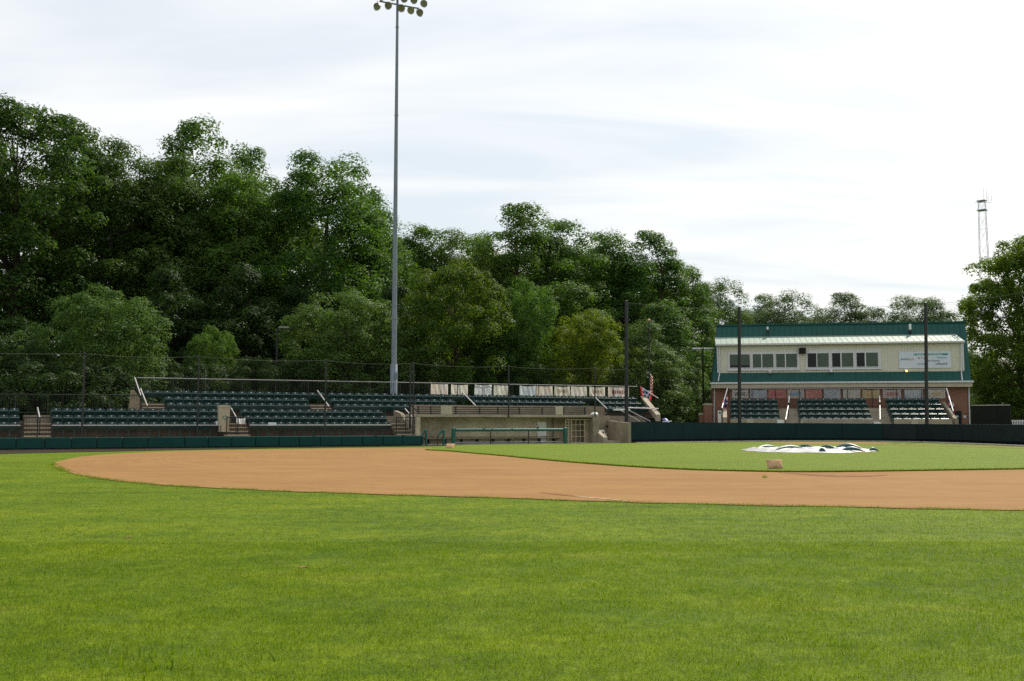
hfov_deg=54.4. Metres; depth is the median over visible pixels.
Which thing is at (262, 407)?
stadium seat
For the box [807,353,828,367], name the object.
window
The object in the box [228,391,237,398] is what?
stadium seat
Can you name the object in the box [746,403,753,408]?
stadium seat
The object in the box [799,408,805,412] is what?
stadium seat
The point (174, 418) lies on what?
stadium seat
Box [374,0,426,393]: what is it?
light pole
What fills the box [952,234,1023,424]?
maple tree
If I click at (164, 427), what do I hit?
stadium seat
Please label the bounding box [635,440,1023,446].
kerb strip
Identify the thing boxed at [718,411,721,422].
white cabinet
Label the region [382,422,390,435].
stadium seat
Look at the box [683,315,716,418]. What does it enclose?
understorey tree
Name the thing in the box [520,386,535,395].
hung banner
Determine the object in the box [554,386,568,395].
hung banner
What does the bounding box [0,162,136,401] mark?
woodland tree
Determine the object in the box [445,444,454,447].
canvas base
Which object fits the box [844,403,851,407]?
stadium seat
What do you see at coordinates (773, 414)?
stadium seat
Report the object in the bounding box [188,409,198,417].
stadium seat
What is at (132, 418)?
stadium seat
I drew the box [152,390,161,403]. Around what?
stadium seat
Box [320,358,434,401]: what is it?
understorey tree
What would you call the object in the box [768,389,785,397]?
hung banner
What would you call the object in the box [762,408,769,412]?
stadium seat
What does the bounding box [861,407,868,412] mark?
stadium seat
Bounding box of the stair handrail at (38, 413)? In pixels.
[36,407,39,435]
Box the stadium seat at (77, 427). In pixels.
[74,422,84,436]
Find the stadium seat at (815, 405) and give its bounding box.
[813,403,820,407]
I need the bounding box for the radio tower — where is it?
[975,188,994,352]
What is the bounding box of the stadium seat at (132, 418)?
[127,415,137,429]
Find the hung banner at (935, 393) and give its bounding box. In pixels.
[928,389,945,397]
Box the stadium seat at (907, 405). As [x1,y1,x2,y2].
[905,403,913,407]
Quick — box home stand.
[723,402,958,423]
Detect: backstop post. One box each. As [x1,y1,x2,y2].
[625,300,627,421]
[738,307,740,422]
[924,302,928,423]
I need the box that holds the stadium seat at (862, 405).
[860,403,867,407]
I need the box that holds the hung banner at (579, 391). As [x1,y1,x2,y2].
[571,386,586,396]
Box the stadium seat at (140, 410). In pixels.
[137,409,146,422]
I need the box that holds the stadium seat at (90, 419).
[84,415,94,429]
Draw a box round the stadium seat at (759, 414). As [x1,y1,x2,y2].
[755,412,762,417]
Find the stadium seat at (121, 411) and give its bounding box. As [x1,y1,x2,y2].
[116,409,125,420]
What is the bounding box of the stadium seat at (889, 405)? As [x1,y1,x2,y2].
[887,403,895,410]
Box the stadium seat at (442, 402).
[439,399,446,404]
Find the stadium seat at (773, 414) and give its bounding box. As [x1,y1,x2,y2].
[771,412,778,418]
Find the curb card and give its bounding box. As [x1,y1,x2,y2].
[746,419,753,422]
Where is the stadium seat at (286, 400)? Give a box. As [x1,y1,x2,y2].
[282,398,290,404]
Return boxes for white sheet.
[474,385,491,395]
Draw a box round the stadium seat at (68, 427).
[63,422,73,435]
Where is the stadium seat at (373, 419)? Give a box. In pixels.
[369,416,378,422]
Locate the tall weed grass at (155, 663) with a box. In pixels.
[86,639,275,680]
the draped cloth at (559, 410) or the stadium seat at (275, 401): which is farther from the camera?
the draped cloth at (559, 410)
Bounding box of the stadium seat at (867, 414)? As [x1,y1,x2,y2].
[863,412,870,417]
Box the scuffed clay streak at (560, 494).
[540,492,577,496]
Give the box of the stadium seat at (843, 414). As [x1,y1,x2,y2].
[839,412,846,417]
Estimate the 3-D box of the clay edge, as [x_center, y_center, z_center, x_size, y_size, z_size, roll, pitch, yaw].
[-0.209,3.043,19.764,25.526,0.001,2.486,-2,-5,25]
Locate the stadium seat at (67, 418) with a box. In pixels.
[62,415,72,429]
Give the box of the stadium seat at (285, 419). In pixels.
[281,416,290,422]
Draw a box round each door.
[537,422,545,442]
[955,411,961,423]
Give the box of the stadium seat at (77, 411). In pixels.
[72,408,81,415]
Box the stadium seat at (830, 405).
[828,403,835,407]
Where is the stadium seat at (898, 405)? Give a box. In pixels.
[896,403,904,407]
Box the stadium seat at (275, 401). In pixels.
[273,398,281,404]
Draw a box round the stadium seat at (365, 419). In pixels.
[361,416,369,422]
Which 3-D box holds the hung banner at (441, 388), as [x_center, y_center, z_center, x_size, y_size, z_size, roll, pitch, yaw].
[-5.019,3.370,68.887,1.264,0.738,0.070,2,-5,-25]
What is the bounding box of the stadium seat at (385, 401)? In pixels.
[381,399,389,404]
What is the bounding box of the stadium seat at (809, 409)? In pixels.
[806,407,813,412]
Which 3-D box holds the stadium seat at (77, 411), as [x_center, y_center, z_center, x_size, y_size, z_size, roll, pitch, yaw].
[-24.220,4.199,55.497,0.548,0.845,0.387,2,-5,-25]
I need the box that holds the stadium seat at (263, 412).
[259,409,267,416]
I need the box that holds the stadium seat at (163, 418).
[158,415,168,423]
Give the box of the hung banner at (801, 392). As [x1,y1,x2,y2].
[787,389,803,397]
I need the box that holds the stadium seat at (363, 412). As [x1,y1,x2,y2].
[357,410,365,416]
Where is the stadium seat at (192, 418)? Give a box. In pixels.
[189,415,198,422]
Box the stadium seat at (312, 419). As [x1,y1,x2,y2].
[308,416,317,422]
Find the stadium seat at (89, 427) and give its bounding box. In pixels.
[85,422,95,436]
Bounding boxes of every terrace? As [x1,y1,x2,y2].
[0,415,420,437]
[141,396,662,443]
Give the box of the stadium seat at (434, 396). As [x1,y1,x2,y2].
[431,394,439,400]
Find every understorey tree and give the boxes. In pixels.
[0,314,70,409]
[0,333,57,413]
[0,357,183,420]
[113,261,227,403]
[124,359,278,404]
[178,324,240,390]
[186,258,295,389]
[189,355,329,403]
[249,280,336,401]
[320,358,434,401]
[358,280,446,393]
[493,362,560,396]
[527,278,619,405]
[558,368,643,404]
[617,296,713,417]
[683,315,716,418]
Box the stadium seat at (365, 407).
[359,404,368,410]
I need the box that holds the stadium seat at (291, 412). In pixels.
[286,409,295,416]
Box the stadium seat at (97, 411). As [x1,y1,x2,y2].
[94,408,104,417]
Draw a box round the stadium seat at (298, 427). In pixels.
[294,422,303,434]
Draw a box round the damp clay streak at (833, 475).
[778,472,881,476]
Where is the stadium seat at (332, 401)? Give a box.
[329,398,338,404]
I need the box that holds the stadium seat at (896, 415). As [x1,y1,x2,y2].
[891,412,899,422]
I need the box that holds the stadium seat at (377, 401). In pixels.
[373,399,381,404]
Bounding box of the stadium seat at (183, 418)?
[179,415,188,422]
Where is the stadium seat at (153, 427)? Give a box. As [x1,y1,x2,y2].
[148,422,158,436]
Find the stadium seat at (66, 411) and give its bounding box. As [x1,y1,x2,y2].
[61,408,71,415]
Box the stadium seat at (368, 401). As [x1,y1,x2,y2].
[364,399,373,404]
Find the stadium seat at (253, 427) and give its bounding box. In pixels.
[249,422,257,429]
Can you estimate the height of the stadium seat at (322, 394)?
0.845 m
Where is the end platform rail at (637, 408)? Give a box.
[617,407,657,420]
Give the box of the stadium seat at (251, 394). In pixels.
[246,392,255,398]
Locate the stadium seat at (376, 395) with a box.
[371,393,380,399]
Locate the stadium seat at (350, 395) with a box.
[345,393,354,399]
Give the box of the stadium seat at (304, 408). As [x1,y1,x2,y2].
[301,403,309,410]
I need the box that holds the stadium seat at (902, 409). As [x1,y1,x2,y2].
[898,407,906,412]
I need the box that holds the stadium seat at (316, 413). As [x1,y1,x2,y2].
[313,410,322,416]
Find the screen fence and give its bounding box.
[971,405,1010,423]
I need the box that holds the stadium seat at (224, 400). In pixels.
[220,397,228,403]
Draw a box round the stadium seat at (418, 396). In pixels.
[415,394,423,399]
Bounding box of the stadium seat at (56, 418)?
[51,415,61,422]
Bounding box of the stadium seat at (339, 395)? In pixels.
[336,393,345,399]
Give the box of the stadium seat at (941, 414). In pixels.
[937,412,945,417]
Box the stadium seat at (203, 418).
[199,415,208,422]
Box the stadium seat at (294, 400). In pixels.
[290,398,299,404]
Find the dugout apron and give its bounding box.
[423,442,680,444]
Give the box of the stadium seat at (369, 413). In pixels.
[365,410,374,416]
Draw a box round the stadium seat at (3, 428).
[0,422,8,430]
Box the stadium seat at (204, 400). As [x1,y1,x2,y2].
[201,397,210,403]
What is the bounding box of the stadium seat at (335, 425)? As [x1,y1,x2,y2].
[330,422,339,435]
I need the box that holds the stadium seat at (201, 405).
[194,403,203,409]
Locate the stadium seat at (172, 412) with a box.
[168,409,177,417]
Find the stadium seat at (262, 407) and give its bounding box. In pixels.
[258,403,266,411]
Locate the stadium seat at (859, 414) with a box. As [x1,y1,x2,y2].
[855,412,862,417]
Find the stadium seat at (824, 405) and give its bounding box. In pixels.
[821,403,827,408]
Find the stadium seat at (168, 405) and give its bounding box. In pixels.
[166,402,175,409]
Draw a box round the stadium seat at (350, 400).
[347,398,355,404]
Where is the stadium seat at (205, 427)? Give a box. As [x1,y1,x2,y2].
[199,422,209,436]
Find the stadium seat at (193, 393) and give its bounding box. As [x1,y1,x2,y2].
[191,391,200,397]
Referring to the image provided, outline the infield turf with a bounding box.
[425,442,1023,471]
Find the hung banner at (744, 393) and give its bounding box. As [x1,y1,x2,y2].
[732,389,748,397]
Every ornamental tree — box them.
[11,282,175,411]
[271,288,437,403]
[399,255,519,404]
[453,314,544,401]
[493,275,565,395]
[544,308,642,405]
[606,317,696,421]
[635,375,698,421]
[656,357,710,421]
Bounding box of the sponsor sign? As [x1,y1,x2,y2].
[899,351,950,367]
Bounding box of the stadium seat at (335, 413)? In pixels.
[331,410,339,416]
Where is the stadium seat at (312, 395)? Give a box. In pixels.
[308,392,316,403]
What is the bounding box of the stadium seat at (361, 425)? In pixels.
[356,422,365,428]
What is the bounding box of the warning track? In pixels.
[631,440,1018,444]
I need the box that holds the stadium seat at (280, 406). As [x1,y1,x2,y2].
[275,403,284,410]
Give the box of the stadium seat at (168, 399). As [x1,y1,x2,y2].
[164,397,172,403]
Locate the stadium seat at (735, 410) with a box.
[730,408,737,414]
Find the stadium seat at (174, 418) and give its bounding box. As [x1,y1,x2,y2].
[169,415,178,422]
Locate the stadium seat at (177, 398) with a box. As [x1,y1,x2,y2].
[173,397,182,403]
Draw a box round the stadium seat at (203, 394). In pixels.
[200,391,209,397]
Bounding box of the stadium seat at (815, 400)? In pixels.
[812,398,819,403]
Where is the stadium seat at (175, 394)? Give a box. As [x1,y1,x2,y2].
[172,391,181,397]
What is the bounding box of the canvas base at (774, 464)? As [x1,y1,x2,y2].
[766,459,782,468]
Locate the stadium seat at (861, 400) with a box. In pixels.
[858,398,865,403]
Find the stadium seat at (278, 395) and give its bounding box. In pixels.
[273,392,282,398]
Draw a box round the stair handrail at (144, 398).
[140,388,147,411]
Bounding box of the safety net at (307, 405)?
[0,353,626,436]
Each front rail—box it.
[0,425,20,437]
[52,425,220,436]
[250,425,390,435]
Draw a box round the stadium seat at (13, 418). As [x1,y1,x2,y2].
[9,415,18,422]
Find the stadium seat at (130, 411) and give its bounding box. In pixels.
[126,409,136,415]
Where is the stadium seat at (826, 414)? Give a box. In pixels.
[823,412,830,417]
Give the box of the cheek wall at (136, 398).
[127,390,139,418]
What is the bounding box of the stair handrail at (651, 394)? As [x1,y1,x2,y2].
[640,388,658,410]
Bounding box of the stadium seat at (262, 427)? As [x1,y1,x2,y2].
[257,422,266,435]
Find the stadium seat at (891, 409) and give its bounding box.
[889,407,897,417]
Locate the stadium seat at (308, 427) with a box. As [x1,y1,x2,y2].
[303,422,312,434]
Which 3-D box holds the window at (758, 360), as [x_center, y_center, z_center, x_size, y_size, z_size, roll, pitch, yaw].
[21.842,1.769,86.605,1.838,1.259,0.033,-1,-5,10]
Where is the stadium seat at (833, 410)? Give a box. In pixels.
[830,407,837,413]
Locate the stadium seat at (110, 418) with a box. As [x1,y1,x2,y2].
[106,415,115,424]
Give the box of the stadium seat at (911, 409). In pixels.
[907,407,915,412]
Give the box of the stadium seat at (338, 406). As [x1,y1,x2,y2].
[333,404,342,410]
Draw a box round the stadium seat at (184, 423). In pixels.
[179,422,189,436]
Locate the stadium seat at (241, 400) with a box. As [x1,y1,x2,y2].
[237,397,246,410]
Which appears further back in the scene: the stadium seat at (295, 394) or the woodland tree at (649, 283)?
the woodland tree at (649, 283)
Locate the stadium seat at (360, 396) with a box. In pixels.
[354,393,363,399]
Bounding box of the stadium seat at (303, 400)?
[299,398,307,404]
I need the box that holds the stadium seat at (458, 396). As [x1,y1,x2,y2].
[455,394,463,404]
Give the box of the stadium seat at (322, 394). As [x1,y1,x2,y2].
[316,393,324,404]
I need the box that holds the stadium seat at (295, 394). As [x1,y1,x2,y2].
[291,392,299,398]
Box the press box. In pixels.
[710,321,973,423]
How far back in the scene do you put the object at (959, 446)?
56.67 m
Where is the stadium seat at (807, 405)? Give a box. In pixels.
[805,403,812,407]
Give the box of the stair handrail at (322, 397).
[317,390,329,406]
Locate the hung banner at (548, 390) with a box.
[536,386,551,395]
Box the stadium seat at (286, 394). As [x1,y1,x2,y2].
[282,392,290,400]
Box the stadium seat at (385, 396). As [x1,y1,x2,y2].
[381,393,389,399]
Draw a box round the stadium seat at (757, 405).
[754,403,761,408]
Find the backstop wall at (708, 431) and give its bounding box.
[629,422,1023,444]
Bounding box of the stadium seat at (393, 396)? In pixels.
[389,393,397,399]
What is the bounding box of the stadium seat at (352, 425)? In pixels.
[347,422,356,435]
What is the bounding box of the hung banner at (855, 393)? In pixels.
[843,389,859,397]
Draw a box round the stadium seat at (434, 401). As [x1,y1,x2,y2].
[430,399,438,404]
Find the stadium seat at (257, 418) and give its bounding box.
[253,415,262,422]
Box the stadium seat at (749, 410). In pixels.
[746,408,753,414]
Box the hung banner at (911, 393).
[905,389,922,397]
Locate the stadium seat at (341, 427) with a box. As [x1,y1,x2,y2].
[339,422,347,435]
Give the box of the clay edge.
[87,476,985,509]
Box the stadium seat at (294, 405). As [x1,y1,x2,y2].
[292,403,301,410]
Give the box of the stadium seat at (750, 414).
[747,412,754,417]
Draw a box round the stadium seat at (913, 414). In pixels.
[909,412,918,417]
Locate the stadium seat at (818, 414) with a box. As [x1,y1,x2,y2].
[815,412,822,417]
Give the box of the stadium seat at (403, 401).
[398,399,406,404]
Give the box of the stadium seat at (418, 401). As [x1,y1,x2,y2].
[414,399,422,404]
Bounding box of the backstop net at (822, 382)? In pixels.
[628,292,1023,422]
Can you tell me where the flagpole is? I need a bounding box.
[648,319,649,390]
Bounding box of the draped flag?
[649,374,652,393]
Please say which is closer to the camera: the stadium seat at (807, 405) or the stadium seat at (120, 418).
the stadium seat at (120, 418)
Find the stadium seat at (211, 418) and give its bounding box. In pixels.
[209,415,217,422]
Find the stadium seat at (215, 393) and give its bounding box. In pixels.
[210,391,218,398]
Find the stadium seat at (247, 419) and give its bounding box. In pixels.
[244,415,252,422]
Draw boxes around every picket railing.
[0,394,140,412]
[136,377,637,399]
[728,388,947,407]
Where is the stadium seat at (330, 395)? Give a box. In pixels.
[327,393,336,402]
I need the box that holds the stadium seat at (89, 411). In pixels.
[84,408,93,415]
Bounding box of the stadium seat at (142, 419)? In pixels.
[138,415,147,422]
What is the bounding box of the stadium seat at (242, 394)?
[237,392,246,398]
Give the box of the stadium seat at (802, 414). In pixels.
[799,412,806,417]
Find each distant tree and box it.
[745,310,772,323]
[749,288,821,323]
[796,315,823,322]
[808,291,871,322]
[863,306,886,321]
[877,294,975,353]
[968,349,1002,413]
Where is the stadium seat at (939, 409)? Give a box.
[934,407,943,412]
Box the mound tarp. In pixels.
[742,443,878,452]
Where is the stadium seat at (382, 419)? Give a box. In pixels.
[378,416,386,422]
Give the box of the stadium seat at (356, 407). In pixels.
[351,404,359,410]
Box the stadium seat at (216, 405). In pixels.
[213,403,220,408]
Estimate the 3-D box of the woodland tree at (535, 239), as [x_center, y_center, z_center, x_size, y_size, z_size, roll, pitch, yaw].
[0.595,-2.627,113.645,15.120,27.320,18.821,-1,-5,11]
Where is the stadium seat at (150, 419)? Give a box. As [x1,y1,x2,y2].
[148,415,158,429]
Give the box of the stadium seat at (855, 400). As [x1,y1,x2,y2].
[850,398,857,403]
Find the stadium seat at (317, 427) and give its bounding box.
[312,422,321,435]
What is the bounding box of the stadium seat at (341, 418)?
[335,416,343,422]
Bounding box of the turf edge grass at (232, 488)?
[45,463,1023,511]
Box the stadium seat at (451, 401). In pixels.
[447,399,454,404]
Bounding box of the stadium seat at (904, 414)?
[900,412,908,417]
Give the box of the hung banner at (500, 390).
[493,385,506,395]
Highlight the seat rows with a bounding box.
[472,395,648,417]
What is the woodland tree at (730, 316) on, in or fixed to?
on the woodland floor
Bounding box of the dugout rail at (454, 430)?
[451,428,566,444]
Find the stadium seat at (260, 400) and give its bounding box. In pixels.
[255,397,264,404]
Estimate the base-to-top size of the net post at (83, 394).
5.155 m
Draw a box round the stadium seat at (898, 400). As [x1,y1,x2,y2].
[894,398,902,403]
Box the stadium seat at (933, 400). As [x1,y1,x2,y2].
[930,398,938,402]
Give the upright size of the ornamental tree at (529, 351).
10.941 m
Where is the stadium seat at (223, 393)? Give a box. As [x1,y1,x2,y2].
[219,391,227,398]
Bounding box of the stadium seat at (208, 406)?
[204,403,212,409]
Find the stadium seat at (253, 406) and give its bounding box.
[249,403,257,410]
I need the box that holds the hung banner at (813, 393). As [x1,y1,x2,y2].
[806,389,821,397]
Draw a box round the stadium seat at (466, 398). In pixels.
[463,394,471,404]
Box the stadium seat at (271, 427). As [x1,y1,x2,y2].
[267,423,276,435]
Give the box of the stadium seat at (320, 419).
[317,416,323,422]
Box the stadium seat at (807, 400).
[804,398,811,403]
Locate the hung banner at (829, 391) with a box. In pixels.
[824,389,840,397]
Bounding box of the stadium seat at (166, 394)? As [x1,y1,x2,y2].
[162,391,171,403]
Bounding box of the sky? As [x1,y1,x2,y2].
[0,0,1023,358]
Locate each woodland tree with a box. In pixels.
[0,92,125,346]
[0,143,78,320]
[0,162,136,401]
[34,134,197,404]
[64,173,200,348]
[103,151,253,371]
[115,113,256,339]
[151,166,306,380]
[197,140,303,308]
[237,146,403,384]
[241,180,356,302]
[327,190,424,375]
[346,234,437,375]
[378,223,475,381]
[430,226,508,404]
[448,200,579,373]
[458,247,546,313]
[510,217,621,365]
[544,245,628,327]
[568,228,656,361]
[592,261,675,320]
[605,229,719,384]
[645,264,725,371]
[686,275,752,366]
[724,307,755,323]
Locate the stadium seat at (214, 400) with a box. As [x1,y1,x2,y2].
[211,397,219,403]
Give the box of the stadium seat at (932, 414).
[929,412,936,417]
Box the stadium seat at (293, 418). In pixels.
[290,416,299,422]
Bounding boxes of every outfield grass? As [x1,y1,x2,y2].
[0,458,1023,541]
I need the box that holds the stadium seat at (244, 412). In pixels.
[240,409,249,416]
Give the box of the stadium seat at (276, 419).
[271,416,280,422]
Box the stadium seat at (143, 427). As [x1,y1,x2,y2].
[138,422,148,436]
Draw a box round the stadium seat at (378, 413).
[374,410,382,416]
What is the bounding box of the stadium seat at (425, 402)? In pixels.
[422,399,430,404]
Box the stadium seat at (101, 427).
[96,422,105,429]
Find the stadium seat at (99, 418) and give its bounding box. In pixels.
[95,415,105,429]
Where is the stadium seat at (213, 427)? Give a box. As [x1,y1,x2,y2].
[209,422,218,436]
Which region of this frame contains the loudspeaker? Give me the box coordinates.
[799,348,805,353]
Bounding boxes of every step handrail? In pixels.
[421,429,426,445]
[437,429,444,444]
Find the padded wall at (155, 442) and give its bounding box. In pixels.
[0,435,422,449]
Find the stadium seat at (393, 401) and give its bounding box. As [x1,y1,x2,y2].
[389,399,398,405]
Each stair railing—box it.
[22,417,51,436]
[226,417,249,434]
[396,417,414,433]
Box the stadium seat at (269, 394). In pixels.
[264,392,273,398]
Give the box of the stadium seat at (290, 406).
[284,403,292,410]
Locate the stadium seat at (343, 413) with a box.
[339,410,347,416]
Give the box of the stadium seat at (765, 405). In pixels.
[762,403,769,412]
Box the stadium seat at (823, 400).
[820,398,826,402]
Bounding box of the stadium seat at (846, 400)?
[843,398,849,403]
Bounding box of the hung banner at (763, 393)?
[750,389,766,397]
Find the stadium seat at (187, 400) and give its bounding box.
[183,397,191,403]
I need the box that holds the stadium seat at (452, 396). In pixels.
[447,394,455,400]
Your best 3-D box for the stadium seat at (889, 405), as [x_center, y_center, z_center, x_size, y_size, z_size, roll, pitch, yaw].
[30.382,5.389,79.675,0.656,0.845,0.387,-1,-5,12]
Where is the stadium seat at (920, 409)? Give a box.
[916,407,924,412]
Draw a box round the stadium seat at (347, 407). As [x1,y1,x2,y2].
[342,404,351,410]
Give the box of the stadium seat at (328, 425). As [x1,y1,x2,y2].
[321,422,330,429]
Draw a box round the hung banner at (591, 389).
[589,387,604,395]
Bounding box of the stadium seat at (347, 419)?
[343,416,352,422]
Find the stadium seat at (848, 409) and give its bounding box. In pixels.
[845,407,852,412]
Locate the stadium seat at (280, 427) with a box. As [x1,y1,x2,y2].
[276,422,285,435]
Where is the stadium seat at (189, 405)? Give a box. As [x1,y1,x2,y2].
[185,402,194,409]
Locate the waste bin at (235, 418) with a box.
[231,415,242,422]
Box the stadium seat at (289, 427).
[285,422,294,429]
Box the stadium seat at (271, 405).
[267,403,275,409]
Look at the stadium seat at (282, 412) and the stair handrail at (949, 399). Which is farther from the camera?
the stair handrail at (949, 399)
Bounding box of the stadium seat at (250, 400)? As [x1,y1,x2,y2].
[247,397,255,404]
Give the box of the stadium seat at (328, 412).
[322,410,330,415]
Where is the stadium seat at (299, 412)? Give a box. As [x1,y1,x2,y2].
[295,409,304,416]
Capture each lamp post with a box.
[275,326,289,376]
[692,348,712,412]
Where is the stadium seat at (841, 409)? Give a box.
[837,407,844,412]
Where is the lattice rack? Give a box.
[565,419,589,442]
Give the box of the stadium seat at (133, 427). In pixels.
[128,422,137,433]
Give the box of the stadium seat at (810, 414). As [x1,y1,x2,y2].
[807,412,814,417]
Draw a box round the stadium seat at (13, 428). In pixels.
[9,422,19,437]
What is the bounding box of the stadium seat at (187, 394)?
[181,391,190,397]
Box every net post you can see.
[81,352,85,436]
[196,355,199,436]
[324,359,326,435]
[409,364,417,429]
[412,362,414,434]
[508,365,509,416]
[594,367,595,416]
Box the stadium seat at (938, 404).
[932,402,940,407]
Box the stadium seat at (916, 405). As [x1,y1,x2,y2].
[914,402,922,407]
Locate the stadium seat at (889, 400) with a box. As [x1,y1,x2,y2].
[885,398,893,405]
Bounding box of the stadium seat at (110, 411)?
[105,408,115,421]
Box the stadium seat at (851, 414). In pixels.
[847,412,854,417]
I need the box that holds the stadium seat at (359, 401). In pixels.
[355,398,364,404]
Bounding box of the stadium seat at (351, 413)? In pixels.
[349,410,357,416]
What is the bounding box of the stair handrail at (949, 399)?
[946,388,953,413]
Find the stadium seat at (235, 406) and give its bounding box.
[231,403,239,409]
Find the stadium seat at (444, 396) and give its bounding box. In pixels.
[439,394,447,400]
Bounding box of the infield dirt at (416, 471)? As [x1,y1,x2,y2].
[54,448,1023,509]
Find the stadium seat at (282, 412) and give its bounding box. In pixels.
[277,409,286,416]
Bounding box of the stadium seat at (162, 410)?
[158,409,167,416]
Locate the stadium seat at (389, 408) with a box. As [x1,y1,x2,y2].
[384,404,392,415]
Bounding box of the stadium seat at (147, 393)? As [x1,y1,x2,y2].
[142,390,151,403]
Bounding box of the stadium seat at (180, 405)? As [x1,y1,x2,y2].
[176,402,184,409]
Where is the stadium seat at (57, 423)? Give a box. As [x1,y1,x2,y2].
[52,422,62,431]
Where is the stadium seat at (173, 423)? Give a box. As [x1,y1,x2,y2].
[169,422,178,436]
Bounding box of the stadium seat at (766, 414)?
[763,412,770,417]
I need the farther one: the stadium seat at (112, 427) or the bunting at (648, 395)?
the bunting at (648, 395)
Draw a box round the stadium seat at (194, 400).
[192,397,201,403]
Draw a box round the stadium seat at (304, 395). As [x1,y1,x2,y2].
[299,392,308,401]
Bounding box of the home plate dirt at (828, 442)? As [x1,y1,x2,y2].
[771,442,887,443]
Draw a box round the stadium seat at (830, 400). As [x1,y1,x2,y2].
[827,398,834,403]
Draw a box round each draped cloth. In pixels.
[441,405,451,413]
[556,406,562,414]
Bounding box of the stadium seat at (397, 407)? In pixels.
[393,404,401,410]
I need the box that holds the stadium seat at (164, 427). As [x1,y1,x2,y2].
[159,422,168,436]
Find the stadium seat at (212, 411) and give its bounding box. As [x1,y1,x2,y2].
[208,409,217,417]
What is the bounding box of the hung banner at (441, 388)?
[431,384,447,394]
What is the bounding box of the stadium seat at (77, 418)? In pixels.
[73,415,83,424]
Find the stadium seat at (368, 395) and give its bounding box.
[363,393,371,399]
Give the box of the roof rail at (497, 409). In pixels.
[416,406,585,414]
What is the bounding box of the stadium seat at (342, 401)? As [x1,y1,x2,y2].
[339,398,347,404]
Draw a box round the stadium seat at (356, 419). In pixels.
[352,416,361,429]
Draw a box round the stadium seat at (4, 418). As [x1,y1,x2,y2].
[0,415,8,421]
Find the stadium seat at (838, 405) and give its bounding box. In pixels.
[836,403,843,407]
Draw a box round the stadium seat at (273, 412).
[268,409,277,416]
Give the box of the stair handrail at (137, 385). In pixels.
[134,377,140,394]
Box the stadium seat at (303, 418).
[299,416,308,422]
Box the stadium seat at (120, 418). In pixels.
[116,415,126,422]
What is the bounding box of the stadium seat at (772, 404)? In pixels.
[770,403,777,412]
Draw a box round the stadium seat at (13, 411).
[8,408,18,422]
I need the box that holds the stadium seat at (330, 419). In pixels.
[326,416,334,422]
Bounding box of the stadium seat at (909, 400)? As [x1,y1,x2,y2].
[903,398,911,403]
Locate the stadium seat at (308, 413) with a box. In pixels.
[304,410,313,416]
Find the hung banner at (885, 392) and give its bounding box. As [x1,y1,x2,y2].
[883,389,900,397]
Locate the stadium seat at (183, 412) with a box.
[178,409,188,417]
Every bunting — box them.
[640,387,651,401]
[723,396,727,408]
[947,397,954,412]
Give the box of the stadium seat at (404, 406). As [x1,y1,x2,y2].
[401,404,408,411]
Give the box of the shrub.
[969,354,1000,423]
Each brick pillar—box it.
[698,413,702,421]
[702,403,712,422]
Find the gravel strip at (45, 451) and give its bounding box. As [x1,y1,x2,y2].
[0,445,445,453]
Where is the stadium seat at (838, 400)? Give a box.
[835,398,842,403]
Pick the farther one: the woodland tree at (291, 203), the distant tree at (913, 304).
the distant tree at (913, 304)
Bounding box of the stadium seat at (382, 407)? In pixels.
[376,404,384,410]
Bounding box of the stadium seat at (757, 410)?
[754,408,761,412]
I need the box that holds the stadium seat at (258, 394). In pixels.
[255,392,264,398]
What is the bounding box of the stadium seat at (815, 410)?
[814,407,821,412]
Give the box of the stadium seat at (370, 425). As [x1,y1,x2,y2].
[365,422,373,435]
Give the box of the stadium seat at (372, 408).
[368,404,376,410]
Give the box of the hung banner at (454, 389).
[451,384,467,394]
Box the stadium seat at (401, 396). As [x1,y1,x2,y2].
[397,394,406,400]
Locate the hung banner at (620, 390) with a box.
[608,387,628,396]
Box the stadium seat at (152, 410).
[147,409,157,415]
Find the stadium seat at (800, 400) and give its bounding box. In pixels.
[797,398,803,408]
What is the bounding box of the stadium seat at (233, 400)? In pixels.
[229,397,237,403]
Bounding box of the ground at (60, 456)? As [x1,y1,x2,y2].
[0,441,1023,680]
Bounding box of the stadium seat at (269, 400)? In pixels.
[264,398,273,404]
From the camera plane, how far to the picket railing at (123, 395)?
55.84 m
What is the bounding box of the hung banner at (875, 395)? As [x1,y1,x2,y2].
[862,389,879,397]
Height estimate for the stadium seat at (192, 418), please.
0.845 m
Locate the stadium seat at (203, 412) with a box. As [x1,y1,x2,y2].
[198,409,208,417]
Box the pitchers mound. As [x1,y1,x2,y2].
[752,451,870,452]
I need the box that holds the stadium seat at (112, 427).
[106,422,116,436]
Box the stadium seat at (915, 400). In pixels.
[912,398,920,402]
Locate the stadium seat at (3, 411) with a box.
[0,408,7,414]
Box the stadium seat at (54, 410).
[50,408,60,422]
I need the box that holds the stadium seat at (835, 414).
[831,412,838,417]
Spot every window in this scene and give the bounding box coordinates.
[729,354,750,367]
[752,353,773,367]
[776,353,797,367]
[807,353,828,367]
[831,352,853,366]
[856,352,878,366]
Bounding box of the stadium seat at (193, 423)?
[189,422,199,436]
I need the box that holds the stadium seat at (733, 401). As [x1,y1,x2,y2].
[730,399,737,403]
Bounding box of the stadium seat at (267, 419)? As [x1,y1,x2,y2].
[262,416,271,422]
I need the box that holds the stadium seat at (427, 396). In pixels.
[422,394,431,399]
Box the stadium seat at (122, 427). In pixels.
[117,422,127,435]
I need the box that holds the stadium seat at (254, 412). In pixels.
[249,409,258,416]
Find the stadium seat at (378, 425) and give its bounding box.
[373,422,382,435]
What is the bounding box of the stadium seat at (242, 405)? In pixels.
[240,403,248,410]

